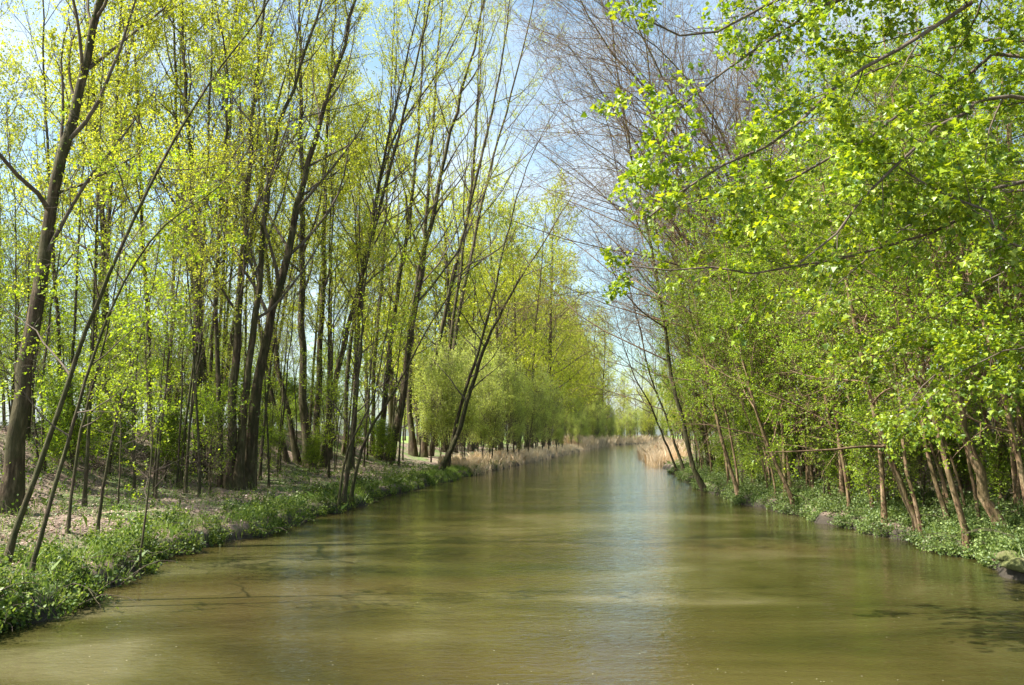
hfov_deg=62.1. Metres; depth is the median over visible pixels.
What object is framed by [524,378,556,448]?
leafy bush
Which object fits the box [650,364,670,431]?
poplar tree
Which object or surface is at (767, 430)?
sapling
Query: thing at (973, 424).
leafy shrub
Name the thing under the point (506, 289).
poplar tree
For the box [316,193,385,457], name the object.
slim tree
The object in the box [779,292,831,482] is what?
sapling
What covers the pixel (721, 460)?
leafy shrub
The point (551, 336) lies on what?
poplar tree
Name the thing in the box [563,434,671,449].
reeds
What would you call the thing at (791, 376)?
slim tree
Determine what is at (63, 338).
understory tree
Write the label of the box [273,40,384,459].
poplar tree
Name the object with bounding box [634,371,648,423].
poplar tree
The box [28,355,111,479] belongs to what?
leafy shrub
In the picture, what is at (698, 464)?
sapling
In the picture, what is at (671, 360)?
slim tree
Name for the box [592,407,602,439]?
leafy bush
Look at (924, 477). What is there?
leafy shrub
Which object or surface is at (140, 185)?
poplar tree
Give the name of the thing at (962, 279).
slim tree
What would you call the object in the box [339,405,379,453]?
leafy shrub
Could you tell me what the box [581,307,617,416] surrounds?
poplar tree
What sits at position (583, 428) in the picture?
leafy bush
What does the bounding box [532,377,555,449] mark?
leafy bush
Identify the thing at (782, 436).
slim tree
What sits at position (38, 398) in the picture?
leafy shrub
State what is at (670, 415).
poplar tree
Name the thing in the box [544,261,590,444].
poplar tree
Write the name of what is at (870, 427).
sapling
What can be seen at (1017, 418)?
upright tree
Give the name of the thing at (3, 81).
slim tree
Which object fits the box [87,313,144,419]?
understory tree
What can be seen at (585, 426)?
leafy bush
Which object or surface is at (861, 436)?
leafy shrub
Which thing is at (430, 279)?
poplar tree
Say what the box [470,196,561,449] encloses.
poplar tree
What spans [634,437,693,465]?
dry reed bed
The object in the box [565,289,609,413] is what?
poplar tree
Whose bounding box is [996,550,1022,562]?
mossy stone
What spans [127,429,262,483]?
brush pile
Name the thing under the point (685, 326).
leaning tree
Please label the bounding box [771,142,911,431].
leaning tree
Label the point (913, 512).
leaning tree
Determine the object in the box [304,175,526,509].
leaning tree
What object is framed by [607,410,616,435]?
leafy bush
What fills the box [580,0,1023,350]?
maple tree
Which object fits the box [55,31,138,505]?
slim tree
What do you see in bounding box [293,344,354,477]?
sapling
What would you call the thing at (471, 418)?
leafy bush
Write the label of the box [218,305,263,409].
understory tree
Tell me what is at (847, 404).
sapling
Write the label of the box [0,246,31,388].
understory tree
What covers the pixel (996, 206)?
slim tree
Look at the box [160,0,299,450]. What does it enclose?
poplar tree
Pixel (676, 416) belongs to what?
poplar tree
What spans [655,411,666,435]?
leafy bush
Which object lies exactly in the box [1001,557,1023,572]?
mossy stone
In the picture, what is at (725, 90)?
bare tree
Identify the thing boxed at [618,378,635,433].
poplar tree
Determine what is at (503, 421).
leafy bush
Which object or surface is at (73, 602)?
undergrowth
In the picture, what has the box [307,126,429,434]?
poplar tree
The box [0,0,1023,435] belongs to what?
sky
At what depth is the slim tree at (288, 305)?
58.28 m
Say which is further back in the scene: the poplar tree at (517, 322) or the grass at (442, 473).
the poplar tree at (517, 322)
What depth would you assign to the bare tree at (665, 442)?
65.96 m
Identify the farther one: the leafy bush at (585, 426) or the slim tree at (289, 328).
the leafy bush at (585, 426)
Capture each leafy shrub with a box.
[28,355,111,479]
[31,379,49,418]
[34,383,73,441]
[35,393,94,468]
[84,380,147,473]
[126,381,145,420]
[144,386,199,477]
[152,354,192,413]
[154,409,182,453]
[179,378,254,492]
[206,363,282,464]
[236,377,270,423]
[253,356,293,411]
[258,397,294,451]
[258,421,296,475]
[258,422,266,457]
[260,375,288,420]
[275,365,299,428]
[284,412,295,431]
[290,399,300,430]
[291,377,325,428]
[297,427,327,473]
[314,382,350,439]
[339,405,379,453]
[358,409,402,465]
[372,420,393,461]
[688,401,721,456]
[693,432,709,462]
[707,424,738,475]
[708,395,763,482]
[708,426,732,456]
[714,423,746,467]
[738,393,793,482]
[738,433,767,482]
[740,422,765,463]
[759,433,807,488]
[776,405,810,474]
[776,422,806,471]
[806,407,865,491]
[818,396,870,481]
[831,379,927,501]
[841,397,914,507]
[873,363,971,506]
[899,437,921,481]
[902,402,952,490]
[905,361,970,461]
[925,367,994,456]
[926,410,991,495]
[936,376,986,454]
[940,406,986,476]
[973,417,1023,502]
[996,385,1023,499]
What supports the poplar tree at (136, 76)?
on the ground at (821, 518)
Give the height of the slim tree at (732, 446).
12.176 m
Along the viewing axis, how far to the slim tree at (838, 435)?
28.48 m
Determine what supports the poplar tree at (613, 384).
on the ground at (821, 518)
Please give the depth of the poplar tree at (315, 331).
58.79 m
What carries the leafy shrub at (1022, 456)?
on the ground at (821, 518)
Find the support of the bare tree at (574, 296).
on the ground at (821, 518)
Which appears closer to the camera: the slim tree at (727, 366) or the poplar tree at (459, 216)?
the slim tree at (727, 366)
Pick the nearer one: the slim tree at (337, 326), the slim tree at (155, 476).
the slim tree at (155, 476)
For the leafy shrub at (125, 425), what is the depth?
31.58 m
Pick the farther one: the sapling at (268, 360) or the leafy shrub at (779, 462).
the sapling at (268, 360)
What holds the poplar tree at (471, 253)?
on the ground at (821, 518)
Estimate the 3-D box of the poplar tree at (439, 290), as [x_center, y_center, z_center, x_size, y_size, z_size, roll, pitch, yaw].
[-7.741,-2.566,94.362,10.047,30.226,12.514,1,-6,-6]
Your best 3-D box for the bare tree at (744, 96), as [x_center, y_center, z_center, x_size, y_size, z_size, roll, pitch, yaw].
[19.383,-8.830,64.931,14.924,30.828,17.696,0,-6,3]
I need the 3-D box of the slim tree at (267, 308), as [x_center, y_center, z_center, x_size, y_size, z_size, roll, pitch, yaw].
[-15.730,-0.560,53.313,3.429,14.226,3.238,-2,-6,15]
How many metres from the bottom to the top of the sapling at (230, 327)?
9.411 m
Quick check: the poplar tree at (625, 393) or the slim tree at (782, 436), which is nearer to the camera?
the slim tree at (782, 436)
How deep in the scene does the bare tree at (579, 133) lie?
46.68 m
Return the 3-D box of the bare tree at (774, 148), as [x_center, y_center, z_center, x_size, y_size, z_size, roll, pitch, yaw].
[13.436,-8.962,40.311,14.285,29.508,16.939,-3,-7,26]
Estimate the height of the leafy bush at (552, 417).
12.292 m
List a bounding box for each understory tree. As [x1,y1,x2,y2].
[0,158,84,439]
[0,207,93,404]
[0,232,88,404]
[0,245,92,397]
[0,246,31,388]
[0,268,56,419]
[0,312,49,417]
[0,327,36,424]
[35,262,97,393]
[38,289,81,393]
[41,258,98,390]
[49,204,170,389]
[64,282,144,406]
[75,299,152,404]
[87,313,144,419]
[111,318,158,404]
[117,289,186,422]
[121,235,243,406]
[131,335,163,423]
[132,312,190,420]
[153,319,214,411]
[154,236,214,408]
[186,312,249,414]
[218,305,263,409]
[239,338,288,417]
[278,303,326,409]
[281,292,313,421]
[308,325,378,440]
[310,337,362,433]
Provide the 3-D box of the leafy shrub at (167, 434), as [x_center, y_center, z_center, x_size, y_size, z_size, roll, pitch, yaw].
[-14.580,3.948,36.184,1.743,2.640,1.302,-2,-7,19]
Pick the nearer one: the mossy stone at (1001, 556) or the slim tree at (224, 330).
the mossy stone at (1001, 556)
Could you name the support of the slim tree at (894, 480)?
on the ground at (821, 518)
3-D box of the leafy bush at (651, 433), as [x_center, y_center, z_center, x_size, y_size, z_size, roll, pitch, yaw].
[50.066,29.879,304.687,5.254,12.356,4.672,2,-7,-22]
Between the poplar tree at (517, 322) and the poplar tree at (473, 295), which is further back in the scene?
the poplar tree at (517, 322)
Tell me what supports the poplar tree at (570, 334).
on the ground at (821, 518)
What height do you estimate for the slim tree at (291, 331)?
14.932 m
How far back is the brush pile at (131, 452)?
32.27 m
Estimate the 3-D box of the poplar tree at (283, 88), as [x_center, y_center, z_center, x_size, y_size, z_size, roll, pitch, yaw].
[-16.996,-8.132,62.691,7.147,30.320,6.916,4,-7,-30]
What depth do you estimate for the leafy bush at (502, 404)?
89.26 m
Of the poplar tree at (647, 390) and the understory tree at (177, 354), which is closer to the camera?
the understory tree at (177, 354)
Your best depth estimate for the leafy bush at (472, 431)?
70.19 m
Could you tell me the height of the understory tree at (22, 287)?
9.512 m
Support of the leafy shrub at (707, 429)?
on the ground at (821, 518)
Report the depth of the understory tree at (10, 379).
54.51 m
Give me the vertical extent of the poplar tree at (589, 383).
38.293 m
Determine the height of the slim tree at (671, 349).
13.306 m
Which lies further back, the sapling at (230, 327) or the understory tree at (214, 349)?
the understory tree at (214, 349)
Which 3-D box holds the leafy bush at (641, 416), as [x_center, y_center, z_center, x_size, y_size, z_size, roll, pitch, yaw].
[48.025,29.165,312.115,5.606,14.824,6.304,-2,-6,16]
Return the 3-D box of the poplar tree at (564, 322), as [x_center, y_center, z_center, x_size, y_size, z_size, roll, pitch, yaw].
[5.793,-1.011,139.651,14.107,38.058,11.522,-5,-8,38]
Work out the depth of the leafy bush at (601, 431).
229.40 m
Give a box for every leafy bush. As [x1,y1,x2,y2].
[407,343,456,456]
[408,332,474,455]
[408,349,463,461]
[423,332,494,458]
[430,318,487,457]
[432,350,485,457]
[464,341,509,453]
[464,351,509,456]
[466,352,486,456]
[467,378,503,462]
[468,375,490,453]
[482,335,526,454]
[484,355,512,450]
[495,351,529,452]
[498,372,519,450]
[511,396,528,452]
[518,356,552,451]
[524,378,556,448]
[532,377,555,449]
[536,373,567,448]
[549,403,566,448]
[553,386,565,444]
[557,411,571,446]
[564,386,588,438]
[565,412,577,443]
[568,401,589,438]
[572,412,585,447]
[580,403,593,424]
[582,411,590,437]
[582,411,592,435]
[587,395,606,438]
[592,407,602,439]
[600,405,607,437]
[601,414,611,437]
[603,401,616,436]
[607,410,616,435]
[614,414,624,437]
[623,414,634,438]
[625,403,636,419]
[625,404,640,436]
[637,413,645,434]
[638,406,648,434]
[644,412,657,438]
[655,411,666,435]
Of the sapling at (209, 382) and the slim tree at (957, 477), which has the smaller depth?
the slim tree at (957, 477)
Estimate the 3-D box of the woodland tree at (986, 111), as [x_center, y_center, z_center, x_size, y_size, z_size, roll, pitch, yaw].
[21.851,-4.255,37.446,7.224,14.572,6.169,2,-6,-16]
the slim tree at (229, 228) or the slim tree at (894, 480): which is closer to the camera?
the slim tree at (894, 480)
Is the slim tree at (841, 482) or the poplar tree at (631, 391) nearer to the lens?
the slim tree at (841, 482)
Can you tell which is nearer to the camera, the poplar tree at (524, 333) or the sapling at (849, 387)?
the sapling at (849, 387)
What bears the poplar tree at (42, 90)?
on the ground at (821, 518)
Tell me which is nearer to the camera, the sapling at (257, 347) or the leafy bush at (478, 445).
the sapling at (257, 347)
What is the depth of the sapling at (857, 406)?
37.07 m
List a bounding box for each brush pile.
[0,403,209,486]
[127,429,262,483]
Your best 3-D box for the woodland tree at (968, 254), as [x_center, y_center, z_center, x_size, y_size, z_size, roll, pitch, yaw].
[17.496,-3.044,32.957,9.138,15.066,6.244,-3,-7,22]
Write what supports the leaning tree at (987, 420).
on the ground at (821, 518)
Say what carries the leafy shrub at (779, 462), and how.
on the ground at (821, 518)
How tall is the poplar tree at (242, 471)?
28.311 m
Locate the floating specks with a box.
[63,501,943,684]
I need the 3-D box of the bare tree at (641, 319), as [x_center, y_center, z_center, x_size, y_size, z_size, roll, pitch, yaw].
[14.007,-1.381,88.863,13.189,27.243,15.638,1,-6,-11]
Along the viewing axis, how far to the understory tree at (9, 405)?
42.14 m
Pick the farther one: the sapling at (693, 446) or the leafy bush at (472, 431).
the leafy bush at (472, 431)
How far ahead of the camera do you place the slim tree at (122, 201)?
34.83 m
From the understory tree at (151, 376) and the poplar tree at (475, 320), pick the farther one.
the poplar tree at (475, 320)
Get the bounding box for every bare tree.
[444,0,766,479]
[459,0,777,475]
[462,0,806,466]
[469,0,822,469]
[482,0,765,437]
[482,0,773,491]
[505,0,871,472]
[550,240,684,471]
[567,190,684,470]
[586,214,686,451]
[601,0,925,426]
[601,155,721,363]
[608,156,728,417]
[618,233,725,404]
[620,36,823,477]
[621,0,929,454]
[625,181,729,368]
[628,2,797,446]
[631,197,717,392]
[675,0,845,328]
[682,13,826,188]
[696,113,767,250]
[747,82,844,254]
[795,0,932,235]
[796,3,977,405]
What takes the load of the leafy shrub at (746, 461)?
on the ground at (821, 518)
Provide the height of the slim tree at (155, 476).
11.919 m
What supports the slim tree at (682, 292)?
on the ground at (821, 518)
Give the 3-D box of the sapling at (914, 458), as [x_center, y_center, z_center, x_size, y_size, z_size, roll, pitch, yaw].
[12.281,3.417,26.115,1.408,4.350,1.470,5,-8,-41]
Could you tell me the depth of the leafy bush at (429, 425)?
65.88 m
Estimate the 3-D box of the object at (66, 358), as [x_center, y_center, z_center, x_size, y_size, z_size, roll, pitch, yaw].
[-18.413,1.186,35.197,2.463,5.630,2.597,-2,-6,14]
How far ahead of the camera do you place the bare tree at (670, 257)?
70.78 m
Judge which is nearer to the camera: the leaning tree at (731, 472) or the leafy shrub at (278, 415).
the leaning tree at (731, 472)
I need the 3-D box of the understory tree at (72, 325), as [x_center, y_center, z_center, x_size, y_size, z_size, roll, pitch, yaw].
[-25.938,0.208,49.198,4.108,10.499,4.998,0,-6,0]
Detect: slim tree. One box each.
[0,0,32,170]
[0,32,108,439]
[0,65,66,369]
[0,78,21,250]
[44,0,119,458]
[54,0,141,420]
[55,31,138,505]
[81,131,174,461]
[113,192,179,390]
[126,142,222,498]
[137,111,247,497]
[153,122,261,492]
[163,111,261,487]
[202,200,238,419]
[205,268,247,400]
[206,102,253,360]
[223,213,301,486]
[228,230,258,405]
[237,218,304,351]
[237,229,292,408]
[242,99,346,480]
[263,229,307,387]
[265,249,318,411]
[267,190,326,469]
[273,275,316,442]
[312,177,360,476]
[314,230,377,364]
[315,266,348,375]
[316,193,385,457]
[335,202,393,450]
[335,212,400,452]
[354,230,397,467]
[362,238,393,459]
[367,326,393,413]
[379,212,431,464]
[388,213,442,464]
[392,306,432,460]
[637,246,729,483]
[638,257,690,466]
[646,293,714,408]
[652,229,768,481]
[655,254,739,484]
[658,299,714,460]
[658,336,705,463]
[671,320,717,402]
[677,264,783,497]
[678,170,752,409]
[682,260,737,461]
[683,294,768,492]
[686,156,791,486]
[691,312,752,416]
[695,237,804,462]
[700,242,802,484]
[701,216,823,490]
[709,182,778,471]
[713,138,812,496]
[725,224,837,495]
[729,52,876,499]
[736,237,823,418]
[738,244,804,471]
[744,182,857,512]
[751,129,900,500]
[763,27,922,525]
[778,168,902,486]
[784,91,892,470]
[794,225,886,400]
[816,63,979,495]
[817,75,940,465]
[819,219,966,512]
[827,124,1016,528]
[835,152,950,371]
[859,44,1023,295]
[863,0,1017,502]
[865,0,1023,432]
[867,52,1023,319]
[888,53,1010,465]
[907,228,1016,436]
[912,0,1023,325]
[919,59,1023,284]
[941,144,1022,381]
[976,141,1023,272]
[988,51,1023,157]
[1004,62,1023,232]
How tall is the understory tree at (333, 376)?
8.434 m
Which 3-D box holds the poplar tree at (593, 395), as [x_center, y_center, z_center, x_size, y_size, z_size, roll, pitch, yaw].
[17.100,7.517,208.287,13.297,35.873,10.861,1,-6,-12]
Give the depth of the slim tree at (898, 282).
33.31 m
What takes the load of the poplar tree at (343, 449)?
on the ground at (821, 518)
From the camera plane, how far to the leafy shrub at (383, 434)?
61.56 m
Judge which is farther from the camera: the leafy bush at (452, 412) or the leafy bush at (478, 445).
the leafy bush at (478, 445)
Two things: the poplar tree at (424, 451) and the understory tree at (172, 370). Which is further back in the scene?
the poplar tree at (424, 451)
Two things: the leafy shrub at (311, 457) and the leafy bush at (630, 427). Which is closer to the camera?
the leafy shrub at (311, 457)
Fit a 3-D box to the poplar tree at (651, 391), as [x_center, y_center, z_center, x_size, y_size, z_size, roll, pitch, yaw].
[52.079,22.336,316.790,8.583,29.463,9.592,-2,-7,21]
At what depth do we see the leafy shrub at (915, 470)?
31.27 m
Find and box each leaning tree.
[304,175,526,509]
[424,95,580,469]
[625,136,759,495]
[641,258,737,472]
[647,340,713,468]
[659,168,789,482]
[664,174,812,510]
[684,270,801,467]
[689,213,845,488]
[693,308,739,438]
[708,117,892,493]
[729,151,885,503]
[741,211,836,478]
[744,23,982,542]
[759,124,913,509]
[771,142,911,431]
[777,201,1001,502]
[780,0,1022,530]
[780,1,1018,555]
[784,81,976,519]
[827,64,1022,493]
[836,45,1023,503]
[896,172,1023,445]
[975,90,1023,325]
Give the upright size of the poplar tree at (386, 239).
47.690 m
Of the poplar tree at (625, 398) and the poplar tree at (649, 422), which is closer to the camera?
the poplar tree at (649, 422)
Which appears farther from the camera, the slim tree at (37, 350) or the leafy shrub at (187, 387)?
the leafy shrub at (187, 387)
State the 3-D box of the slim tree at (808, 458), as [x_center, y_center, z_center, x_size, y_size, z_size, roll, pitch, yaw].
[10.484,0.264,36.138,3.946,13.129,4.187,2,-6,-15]
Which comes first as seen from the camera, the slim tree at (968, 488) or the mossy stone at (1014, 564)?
the mossy stone at (1014, 564)
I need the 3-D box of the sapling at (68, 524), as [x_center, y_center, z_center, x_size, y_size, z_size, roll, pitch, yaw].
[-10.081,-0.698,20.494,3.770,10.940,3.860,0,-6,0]
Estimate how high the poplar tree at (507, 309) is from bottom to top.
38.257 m
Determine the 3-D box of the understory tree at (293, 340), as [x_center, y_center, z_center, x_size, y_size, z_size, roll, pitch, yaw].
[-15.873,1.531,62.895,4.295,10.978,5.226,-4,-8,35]
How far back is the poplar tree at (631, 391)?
314.09 m
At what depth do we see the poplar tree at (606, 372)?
259.07 m
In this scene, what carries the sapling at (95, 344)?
on the ground at (821, 518)
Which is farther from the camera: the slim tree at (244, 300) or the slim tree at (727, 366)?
the slim tree at (244, 300)
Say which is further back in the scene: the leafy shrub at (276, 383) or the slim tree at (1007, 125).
the leafy shrub at (276, 383)
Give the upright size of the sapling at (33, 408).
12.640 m
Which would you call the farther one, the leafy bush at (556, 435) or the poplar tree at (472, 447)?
the leafy bush at (556, 435)
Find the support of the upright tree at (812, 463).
on the ground at (821, 518)
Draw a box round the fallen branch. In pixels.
[57,573,108,610]
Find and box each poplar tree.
[0,0,129,434]
[0,0,197,515]
[0,50,42,355]
[2,0,153,431]
[6,0,200,432]
[11,65,107,423]
[30,0,231,440]
[34,0,196,409]
[58,48,170,407]
[96,0,283,473]
[103,0,237,416]
[123,0,283,458]
[125,0,397,490]
[135,0,370,459]
[151,127,211,359]
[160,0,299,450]
[186,0,476,468]
[198,47,298,372]
[231,20,382,406]
[245,37,321,397]
[266,19,385,444]
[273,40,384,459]
[285,57,384,433]
[296,0,473,469]
[296,85,395,455]
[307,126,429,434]
[309,0,508,461]
[313,0,510,455]
[334,0,478,455]
[334,148,433,441]
[342,100,436,435]
[366,0,495,456]
[368,204,439,444]
[381,85,505,452]
[384,222,450,445]
[394,196,467,446]
[401,181,479,415]
[417,211,507,448]
[419,0,541,457]
[429,0,570,451]
[432,0,544,298]
[433,261,493,446]
[434,182,518,450]
[442,150,545,450]
[446,258,489,427]
[451,209,513,443]
[451,224,497,369]
[465,190,545,446]
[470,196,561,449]
[477,223,538,445]
[479,240,535,443]
[488,244,524,443]
[497,239,569,448]
[497,250,559,426]
[499,193,580,449]
[506,289,541,443]
[510,225,586,443]
[515,168,606,446]
[519,253,585,445]
[523,258,563,444]
[526,259,581,406]
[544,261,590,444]
[547,268,593,444]
[556,285,606,439]
[560,313,601,433]
[563,301,603,417]
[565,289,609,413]
[565,298,597,408]
[572,341,603,415]
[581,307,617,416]
[583,312,610,424]
[589,312,623,421]
[592,329,620,417]
[601,347,627,421]
[614,377,630,430]
[615,371,630,433]
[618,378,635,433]
[623,366,644,434]
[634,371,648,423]
[638,379,657,432]
[640,382,658,437]
[641,366,660,424]
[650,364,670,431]
[655,361,671,433]
[661,364,685,442]
[662,379,678,441]
[667,367,683,438]
[677,374,697,431]
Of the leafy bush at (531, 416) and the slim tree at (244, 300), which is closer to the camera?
the slim tree at (244, 300)
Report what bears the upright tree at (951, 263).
on the ground at (821, 518)
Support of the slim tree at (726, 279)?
on the ground at (821, 518)
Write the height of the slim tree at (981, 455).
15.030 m
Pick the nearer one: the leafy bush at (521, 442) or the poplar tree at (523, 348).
the leafy bush at (521, 442)
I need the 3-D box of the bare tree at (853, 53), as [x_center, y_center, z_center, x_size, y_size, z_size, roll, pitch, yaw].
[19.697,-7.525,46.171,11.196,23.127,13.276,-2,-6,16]
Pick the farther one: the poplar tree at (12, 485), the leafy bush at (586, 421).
the leafy bush at (586, 421)
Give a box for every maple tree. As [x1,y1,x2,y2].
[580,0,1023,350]
[748,0,1023,461]
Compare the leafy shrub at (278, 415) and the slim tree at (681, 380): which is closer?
the leafy shrub at (278, 415)
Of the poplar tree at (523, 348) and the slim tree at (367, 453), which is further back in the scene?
the poplar tree at (523, 348)
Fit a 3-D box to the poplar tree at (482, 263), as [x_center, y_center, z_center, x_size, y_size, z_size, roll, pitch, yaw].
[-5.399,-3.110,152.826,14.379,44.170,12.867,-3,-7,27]
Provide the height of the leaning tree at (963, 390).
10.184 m
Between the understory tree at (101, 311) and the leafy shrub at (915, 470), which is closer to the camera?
the leafy shrub at (915, 470)
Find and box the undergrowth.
[0,420,462,632]
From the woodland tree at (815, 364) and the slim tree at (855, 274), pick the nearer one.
the slim tree at (855, 274)
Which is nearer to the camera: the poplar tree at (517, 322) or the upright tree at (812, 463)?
the upright tree at (812, 463)
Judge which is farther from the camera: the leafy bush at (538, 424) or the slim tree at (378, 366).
the leafy bush at (538, 424)
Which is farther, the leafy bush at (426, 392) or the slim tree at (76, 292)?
the leafy bush at (426, 392)
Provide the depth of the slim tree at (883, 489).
25.88 m
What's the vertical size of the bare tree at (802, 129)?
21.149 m
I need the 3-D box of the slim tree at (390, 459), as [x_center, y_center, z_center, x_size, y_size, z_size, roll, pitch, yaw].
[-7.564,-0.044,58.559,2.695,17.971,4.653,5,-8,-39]
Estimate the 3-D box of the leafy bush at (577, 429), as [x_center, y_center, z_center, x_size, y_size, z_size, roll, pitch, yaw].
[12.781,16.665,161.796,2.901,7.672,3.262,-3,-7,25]
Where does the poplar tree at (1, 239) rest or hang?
on the ground at (821, 518)
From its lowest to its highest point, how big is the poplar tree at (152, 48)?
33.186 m
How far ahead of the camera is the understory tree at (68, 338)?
48.20 m
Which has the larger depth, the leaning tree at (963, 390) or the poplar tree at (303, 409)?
the poplar tree at (303, 409)
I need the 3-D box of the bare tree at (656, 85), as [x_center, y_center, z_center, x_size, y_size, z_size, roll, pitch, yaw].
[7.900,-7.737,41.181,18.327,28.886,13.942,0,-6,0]
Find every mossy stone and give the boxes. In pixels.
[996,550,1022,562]
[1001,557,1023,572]
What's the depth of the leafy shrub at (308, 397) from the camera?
60.59 m
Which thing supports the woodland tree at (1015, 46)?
on the ground at (821, 518)
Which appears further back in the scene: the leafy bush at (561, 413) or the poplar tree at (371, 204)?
the leafy bush at (561, 413)
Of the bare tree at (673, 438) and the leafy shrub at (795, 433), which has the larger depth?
the bare tree at (673, 438)
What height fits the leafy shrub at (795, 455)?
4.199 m
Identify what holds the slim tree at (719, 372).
on the ground at (821, 518)
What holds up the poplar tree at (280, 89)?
on the ground at (821, 518)
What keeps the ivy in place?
on the ground at (821, 518)
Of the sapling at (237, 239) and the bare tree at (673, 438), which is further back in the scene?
the bare tree at (673, 438)
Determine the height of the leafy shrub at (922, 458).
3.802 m
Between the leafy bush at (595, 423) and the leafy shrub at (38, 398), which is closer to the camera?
the leafy shrub at (38, 398)
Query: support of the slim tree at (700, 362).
on the ground at (821, 518)
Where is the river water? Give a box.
[0,444,1023,684]
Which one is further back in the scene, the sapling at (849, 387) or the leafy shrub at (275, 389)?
the leafy shrub at (275, 389)
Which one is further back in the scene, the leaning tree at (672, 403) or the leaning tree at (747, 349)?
the leaning tree at (672, 403)
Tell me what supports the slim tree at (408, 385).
on the ground at (821, 518)
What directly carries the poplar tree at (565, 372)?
on the ground at (821, 518)
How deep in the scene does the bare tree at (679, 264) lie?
63.85 m
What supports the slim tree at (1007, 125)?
on the ground at (821, 518)
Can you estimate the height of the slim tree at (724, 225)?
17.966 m
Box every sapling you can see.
[0,0,281,564]
[0,63,347,581]
[0,107,180,533]
[0,115,108,472]
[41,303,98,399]
[56,143,226,535]
[69,285,145,447]
[71,246,165,508]
[83,275,219,575]
[97,244,186,493]
[140,333,188,407]
[146,284,233,458]
[183,340,245,479]
[185,342,214,405]
[202,275,261,410]
[206,311,293,432]
[222,330,300,469]
[242,298,293,425]
[256,320,297,448]
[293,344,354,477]
[306,335,370,471]
[309,355,343,422]
[346,353,381,436]
[672,361,721,468]
[679,400,713,468]
[701,399,738,470]
[751,379,797,455]
[765,407,792,479]
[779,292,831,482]
[795,370,860,497]
[796,352,842,468]
[818,350,868,489]
[824,377,879,477]
[826,331,870,468]
[858,348,903,503]
[891,386,930,499]
[965,273,1023,493]
[984,367,1023,465]
[988,341,1023,450]
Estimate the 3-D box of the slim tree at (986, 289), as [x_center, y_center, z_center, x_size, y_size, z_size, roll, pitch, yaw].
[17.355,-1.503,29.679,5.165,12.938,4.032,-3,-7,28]
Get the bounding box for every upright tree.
[750,170,875,476]
[874,0,1023,512]
[898,0,1023,503]
[899,53,1019,495]
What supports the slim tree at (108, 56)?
on the ground at (821, 518)
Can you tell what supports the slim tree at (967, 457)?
on the ground at (821, 518)
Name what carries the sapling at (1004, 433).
on the ground at (821, 518)
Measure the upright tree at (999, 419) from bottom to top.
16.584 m
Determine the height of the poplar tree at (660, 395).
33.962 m
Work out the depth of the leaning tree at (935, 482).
23.45 m
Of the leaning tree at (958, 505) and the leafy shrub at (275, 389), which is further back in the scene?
the leafy shrub at (275, 389)
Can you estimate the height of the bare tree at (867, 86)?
19.532 m
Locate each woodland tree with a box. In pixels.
[752,190,839,452]
[763,86,978,379]
[809,0,1023,475]
[848,90,1021,332]
[856,25,976,420]
[923,85,1023,279]
[984,1,1023,206]
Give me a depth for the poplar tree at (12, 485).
23.20 m
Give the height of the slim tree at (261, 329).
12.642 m
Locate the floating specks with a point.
(531, 621)
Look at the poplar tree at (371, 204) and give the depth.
63.03 m
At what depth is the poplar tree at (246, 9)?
39.19 m
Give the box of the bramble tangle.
[669,446,1023,558]
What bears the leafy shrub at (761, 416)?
on the ground at (821, 518)
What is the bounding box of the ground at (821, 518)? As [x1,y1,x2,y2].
[0,392,1023,627]
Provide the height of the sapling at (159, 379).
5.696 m
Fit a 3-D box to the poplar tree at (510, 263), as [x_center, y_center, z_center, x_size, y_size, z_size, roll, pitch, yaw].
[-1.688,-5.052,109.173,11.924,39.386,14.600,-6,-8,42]
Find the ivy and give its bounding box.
[665,402,1023,568]
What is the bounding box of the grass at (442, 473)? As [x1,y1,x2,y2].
[0,420,1023,620]
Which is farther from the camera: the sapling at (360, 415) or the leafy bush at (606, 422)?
the leafy bush at (606, 422)
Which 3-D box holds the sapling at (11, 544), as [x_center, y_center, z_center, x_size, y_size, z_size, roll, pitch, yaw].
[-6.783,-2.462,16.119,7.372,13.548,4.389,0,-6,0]
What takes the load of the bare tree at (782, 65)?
on the ground at (821, 518)
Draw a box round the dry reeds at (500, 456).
[437,442,585,475]
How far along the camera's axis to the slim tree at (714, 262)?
37.07 m
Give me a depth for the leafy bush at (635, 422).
288.79 m
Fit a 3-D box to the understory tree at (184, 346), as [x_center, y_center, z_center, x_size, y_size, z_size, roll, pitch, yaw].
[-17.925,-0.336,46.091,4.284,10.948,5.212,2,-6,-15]
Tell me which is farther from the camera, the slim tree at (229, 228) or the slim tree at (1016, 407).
the slim tree at (229, 228)
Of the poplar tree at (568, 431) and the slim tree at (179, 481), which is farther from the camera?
the poplar tree at (568, 431)
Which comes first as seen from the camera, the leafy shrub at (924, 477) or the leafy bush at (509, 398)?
the leafy shrub at (924, 477)
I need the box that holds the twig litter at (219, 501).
[0,407,1010,613]
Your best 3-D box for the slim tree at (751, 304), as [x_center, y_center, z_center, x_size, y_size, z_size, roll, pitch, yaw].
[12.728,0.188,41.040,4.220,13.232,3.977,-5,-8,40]
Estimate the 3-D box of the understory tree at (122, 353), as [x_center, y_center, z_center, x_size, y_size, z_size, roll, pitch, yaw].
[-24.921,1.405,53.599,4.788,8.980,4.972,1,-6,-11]
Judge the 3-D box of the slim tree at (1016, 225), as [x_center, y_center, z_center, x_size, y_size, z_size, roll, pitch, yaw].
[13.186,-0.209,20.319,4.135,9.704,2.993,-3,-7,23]

